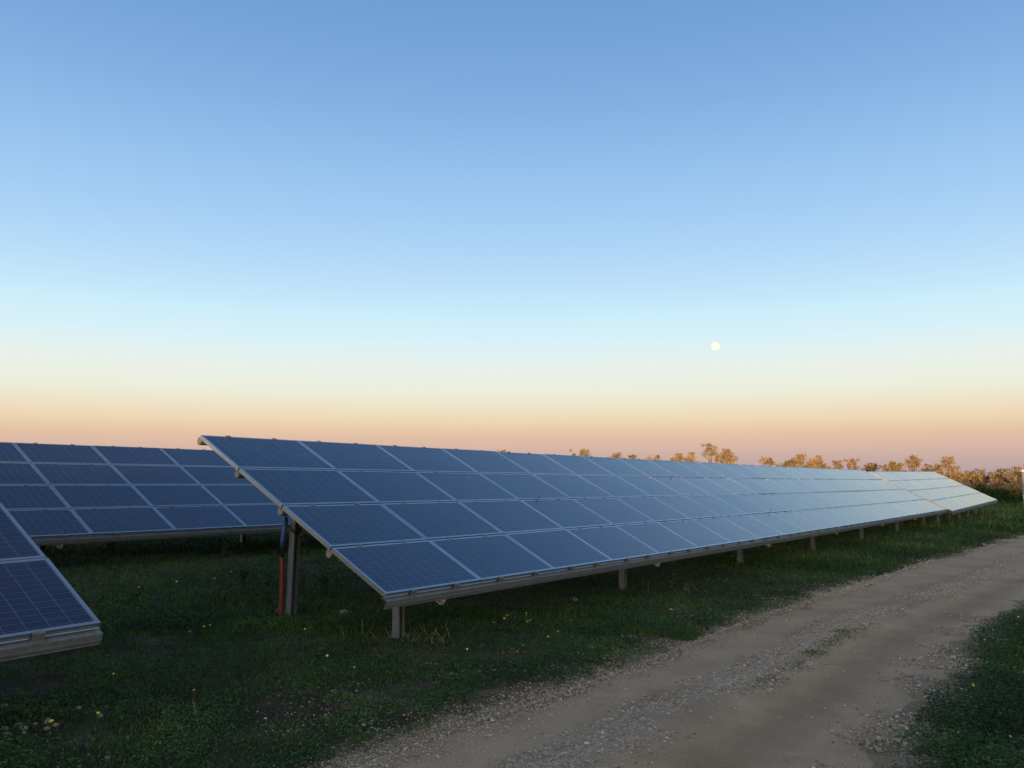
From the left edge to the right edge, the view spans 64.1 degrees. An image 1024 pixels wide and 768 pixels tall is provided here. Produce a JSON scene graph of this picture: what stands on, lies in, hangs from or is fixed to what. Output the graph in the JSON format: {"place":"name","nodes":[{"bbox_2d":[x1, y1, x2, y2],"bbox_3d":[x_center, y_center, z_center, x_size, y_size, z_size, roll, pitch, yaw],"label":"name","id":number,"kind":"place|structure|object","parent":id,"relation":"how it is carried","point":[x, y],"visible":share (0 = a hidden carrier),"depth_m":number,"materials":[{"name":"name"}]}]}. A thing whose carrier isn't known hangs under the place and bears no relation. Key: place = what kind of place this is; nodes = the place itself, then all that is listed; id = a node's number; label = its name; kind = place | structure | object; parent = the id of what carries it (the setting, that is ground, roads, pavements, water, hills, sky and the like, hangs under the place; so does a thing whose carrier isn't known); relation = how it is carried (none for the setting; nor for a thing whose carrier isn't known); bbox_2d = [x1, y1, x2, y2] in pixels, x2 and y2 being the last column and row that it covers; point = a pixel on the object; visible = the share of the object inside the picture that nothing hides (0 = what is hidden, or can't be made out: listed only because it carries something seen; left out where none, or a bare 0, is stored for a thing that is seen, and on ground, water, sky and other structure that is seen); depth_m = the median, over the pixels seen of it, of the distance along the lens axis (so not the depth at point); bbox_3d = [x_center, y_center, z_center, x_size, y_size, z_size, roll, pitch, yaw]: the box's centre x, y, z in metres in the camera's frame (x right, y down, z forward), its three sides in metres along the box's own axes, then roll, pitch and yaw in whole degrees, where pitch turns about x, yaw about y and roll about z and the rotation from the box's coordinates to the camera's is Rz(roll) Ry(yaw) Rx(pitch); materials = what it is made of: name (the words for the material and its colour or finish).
{"place":"outdoors","nodes":[
{"label":"outdoors","id":0,"kind":"place"},
{"bbox_2d":[147,578,702,729],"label":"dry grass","id":1,"kind":"structure","parent":0,"point":[412,640],"depth_m":9.95,"materials":[{"name":"plant"}]},
{"bbox_2d":[0,500,1023,767],"bbox_3d":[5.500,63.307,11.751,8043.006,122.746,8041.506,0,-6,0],"label":"ground","id":2,"kind":"structure","parent":0,"point":[882,758],"depth_m":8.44,"materials":[{"name":"green plant"}]},
{"bbox_2d":[0,503,102,661],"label":"solar array","id":3,"kind":"object","parent":2,"relation":"on","point":[44,608],"visible":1,"depth_m":6.25,"materials":[{"name":"glass"}]},
{"bbox_2d":[0,442,305,554],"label":"solar array","id":4,"kind":"object","parent":2,"relation":"on","point":[58,495],"visible":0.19,"depth_m":17.24,"materials":[{"name":"glass"}]},
{"bbox_2d":[238,566,250,583],"bbox_3d":[-4.560,3.258,13.953,0.239,0.366,0.201,0,-6,0],"label":"weed","id":5,"kind":"object","parent":2,"relation":"on","point":[242,574],"visible":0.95,"depth_m":13.93,"materials":[{"name":"green plant"}]},
{"bbox_2d":[260,571,272,589],"bbox_3d":[-4.000,3.227,13.354,0.222,0.350,0.177,0,-6,0],"label":"weed","id":6,"kind":"object","parent":2,"relation":"on","point":[267,576],"visible":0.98,"depth_m":13.34,"materials":[{"name":"green plant"}]},
{"bbox_2d":[315,572,328,595],"bbox_3d":[-3.021,3.206,13.027,0.226,0.434,0.265,2,-6,-19],"label":"weed","id":7,"kind":"object","parent":2,"relation":"on","point":[322,584],"visible":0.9,"depth_m":13.03,"materials":[{"name":"green plant"}]},
{"bbox_2d":[197,435,947,637],"bbox_3d":[7.992,3.713,24.652,3.724,3.223,36.654,-4,-7,36],"label":"solar array","id":8,"kind":"object","parent":2,"relation":"on","point":[398,528],"visible":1,"depth_m":13.40,"materials":[{"name":"glass"}]},
{"bbox_2d":[274,516,301,615],"bbox_3d":[-3.055,2.532,11.187,0.373,1.431,0.108,-1,-6,6],"label":"cable conduit","id":9,"kind":"object","parent":8,"relation":"attached to","point":[279,609],"visible":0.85,"depth_m":11.19,"materials":[{"name":"red plastic"}]},
{"bbox_2d":[569,449,592,456],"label":"tree","id":10,"kind":"object","parent":2,"relation":"on","point":[581,452],"visible":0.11,"depth_m":90.00,"materials":[{"name":"brown plant"}]},
{"bbox_2d":[610,452,624,457],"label":"tree","id":11,"kind":"object","parent":2,"relation":"on","point":[617,454],"visible":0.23,"depth_m":88.37,"materials":[{"name":"brown plant"}]},
{"bbox_2d":[628,454,638,458],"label":"tree","id":12,"kind":"object","parent":2,"relation":"on","point":[632,456],"visible":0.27,"depth_m":93.83,"materials":[{"name":"brown plant"}]},
{"bbox_2d":[646,454,660,459],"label":"tree","id":13,"kind":"object","parent":2,"relation":"on","point":[656,457],"visible":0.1,"depth_m":102.06,"materials":[{"name":"brown plant"}]},
{"bbox_2d":[670,453,683,460],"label":"tree","id":14,"kind":"object","parent":2,"relation":"on","point":[679,457],"visible":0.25,"depth_m":100.11,"materials":[{"name":"brown plant"}]},
{"bbox_2d":[683,452,698,461],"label":"tree","id":15,"kind":"object","parent":2,"relation":"on","point":[690,458],"visible":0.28,"depth_m":99.46,"materials":[{"name":"brown plant"}]},
{"bbox_2d":[701,443,722,462],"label":"tree","id":16,"kind":"object","parent":2,"relation":"on","point":[710,452],"visible":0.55,"depth_m":91.10,"materials":[{"name":"brown plant"}]},
{"bbox_2d":[715,447,737,463],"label":"tree","id":17,"kind":"object","parent":2,"relation":"on","point":[729,460],"visible":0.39,"depth_m":91.57,"materials":[{"name":"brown plant"}]},
{"bbox_2d":[759,457,778,465],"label":"tree","id":18,"kind":"object","parent":2,"relation":"on","point":[770,461],"visible":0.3,"depth_m":92.17,"materials":[{"name":"brown plant"}]},
{"bbox_2d":[778,460,790,466],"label":"tree","id":19,"kind":"object","parent":2,"relation":"on","point":[786,464],"visible":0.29,"depth_m":89.99,"materials":[{"name":"brown plant"}]},
{"bbox_2d":[787,452,812,467],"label":"tree","id":20,"kind":"object","parent":2,"relation":"on","point":[795,462],"visible":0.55,"depth_m":89.06,"materials":[{"name":"brown plant"}]},
{"bbox_2d":[803,458,818,467],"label":"tree","id":21,"kind":"object","parent":2,"relation":"on","point":[813,464],"visible":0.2,"depth_m":90.79,"materials":[{"name":"brown plant"}]},
{"bbox_2d":[813,455,827,468],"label":"tree","id":22,"kind":"object","parent":2,"relation":"on","point":[819,463],"visible":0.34,"depth_m":100.13,"materials":[{"name":"brown plant"}]},
{"bbox_2d":[828,460,844,468],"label":"tree","id":23,"kind":"object","parent":2,"relation":"on","point":[837,464],"visible":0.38,"depth_m":100.49,"materials":[{"name":"brown plant"}]},
{"bbox_2d":[844,458,859,469],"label":"tree","id":24,"kind":"object","parent":2,"relation":"on","point":[852,462],"visible":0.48,"depth_m":100.36,"materials":[{"name":"brown plant"}]},
{"bbox_2d":[858,463,883,479],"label":"tree","id":25,"kind":"object","parent":2,"relation":"on","point":[871,465],"visible":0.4,"depth_m":99.84,"materials":[{"name":"brown plant"}]},
{"bbox_2d":[878,461,899,485],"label":"tree","id":26,"kind":"object","parent":2,"relation":"on","point":[893,466],"visible":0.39,"depth_m":90.43,"materials":[{"name":"brown plant"}]},
{"bbox_2d":[894,462,906,471],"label":"tree","id":27,"kind":"object","parent":2,"relation":"on","point":[900,465],"visible":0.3,"depth_m":92.23,"materials":[{"name":"brown plant"}]},
{"bbox_2d":[904,455,922,470],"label":"tree","id":28,"kind":"object","parent":2,"relation":"on","point":[915,463],"visible":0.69,"depth_m":97.38,"materials":[{"name":"brown plant"}]},
{"bbox_2d":[920,464,940,472],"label":"tree","id":29,"kind":"object","parent":2,"relation":"on","point":[926,466],"visible":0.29,"depth_m":99.18,"materials":[{"name":"brown plant"}]},
{"bbox_2d":[869,471,997,522],"bbox_3d":[24.443,6.419,46.567,3.711,2.928,18.320,-4,-7,36],"label":"solar array","id":30,"kind":"object","parent":2,"relation":"on","point":[951,496],"visible":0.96,"depth_m":44.55,"materials":[{"name":"glass"}]},
{"bbox_2d":[929,463,946,474],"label":"tree","id":31,"kind":"object","parent":2,"relation":"on","point":[936,467],"visible":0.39,"depth_m":100.77,"materials":[{"name":"brown plant"}]},
{"bbox_2d":[940,456,956,478],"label":"tree","id":32,"kind":"object","parent":2,"relation":"on","point":[948,462],"visible":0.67,"depth_m":101.56,"materials":[{"name":"brown plant"}]},
{"bbox_2d":[938,466,972,487],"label":"tree","id":33,"kind":"object","parent":2,"relation":"on","point":[959,478],"visible":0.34,"depth_m":88.27,"materials":[{"name":"brown plant"}]},
{"bbox_2d":[894,470,1020,487],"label":"scrub","id":34,"kind":"object","parent":2,"relation":"on","point":[974,483],"visible":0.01,"depth_m":103.41,"materials":[{"name":"brown plant"}]},
{"bbox_2d":[962,470,982,491],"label":"tree","id":35,"kind":"object","parent":2,"relation":"on","point":[973,478],"visible":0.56,"depth_m":90.53,"materials":[{"name":"brown plant"}]},
{"bbox_2d":[926,485,1022,502],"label":"bramble","id":36,"kind":"object","parent":2,"relation":"on","point":[1001,495],"visible":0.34,"depth_m":84.91,"materials":[{"name":"green plant"}]},
{"bbox_2d":[965,468,990,492],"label":"tree","id":37,"kind":"object","parent":2,"relation":"on","point":[981,475],"visible":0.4,"depth_m":91.21,"materials":[{"name":"brown plant"}]},
{"bbox_2d":[984,468,1015,498],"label":"tree","id":38,"kind":"object","parent":2,"relation":"on","point":[997,479],"visible":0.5,"depth_m":87.97,"materials":[{"name":"brown plant"}]},
{"bbox_2d":[999,466,1022,496],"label":"tree","id":39,"kind":"object","parent":2,"relation":"on","point":[1012,480],"visible":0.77,"depth_m":85.48,"materials":[{"name":"brown plant"}]},
{"bbox_2d":[1020,470,1023,506],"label":"pole","id":40,"kind":"object","parent":2,"relation":"on","point":[1022,473],"visible":0.94,"depth_m":65.09,"materials":[{"name":"white metal"}]},
{"bbox_2d":[0,0,1023,484],"label":"sky","id":41,"kind":"structure","parent":0,"point":[515,226],"materials":[{"name":"blue"}]},
{"bbox_2d":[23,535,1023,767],"bbox_3d":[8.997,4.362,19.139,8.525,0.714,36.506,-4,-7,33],"label":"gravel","id":42,"kind":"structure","parent":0,"point":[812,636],"depth_m":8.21,"materials":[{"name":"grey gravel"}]},
{"bbox_2d":[362,538,1023,767],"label":"dirt track","id":43,"kind":"structure","parent":0,"point":[749,741],"depth_m":7.89,"materials":[{"name":"brown soil"}]},
{"bbox_2d":[711,342,719,349],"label":"moon","id":44,"kind":"object","parent":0,"point":[715,345],"visible":1,"depth_m":4830.05,"materials":[{"name":"white"}]}
]}

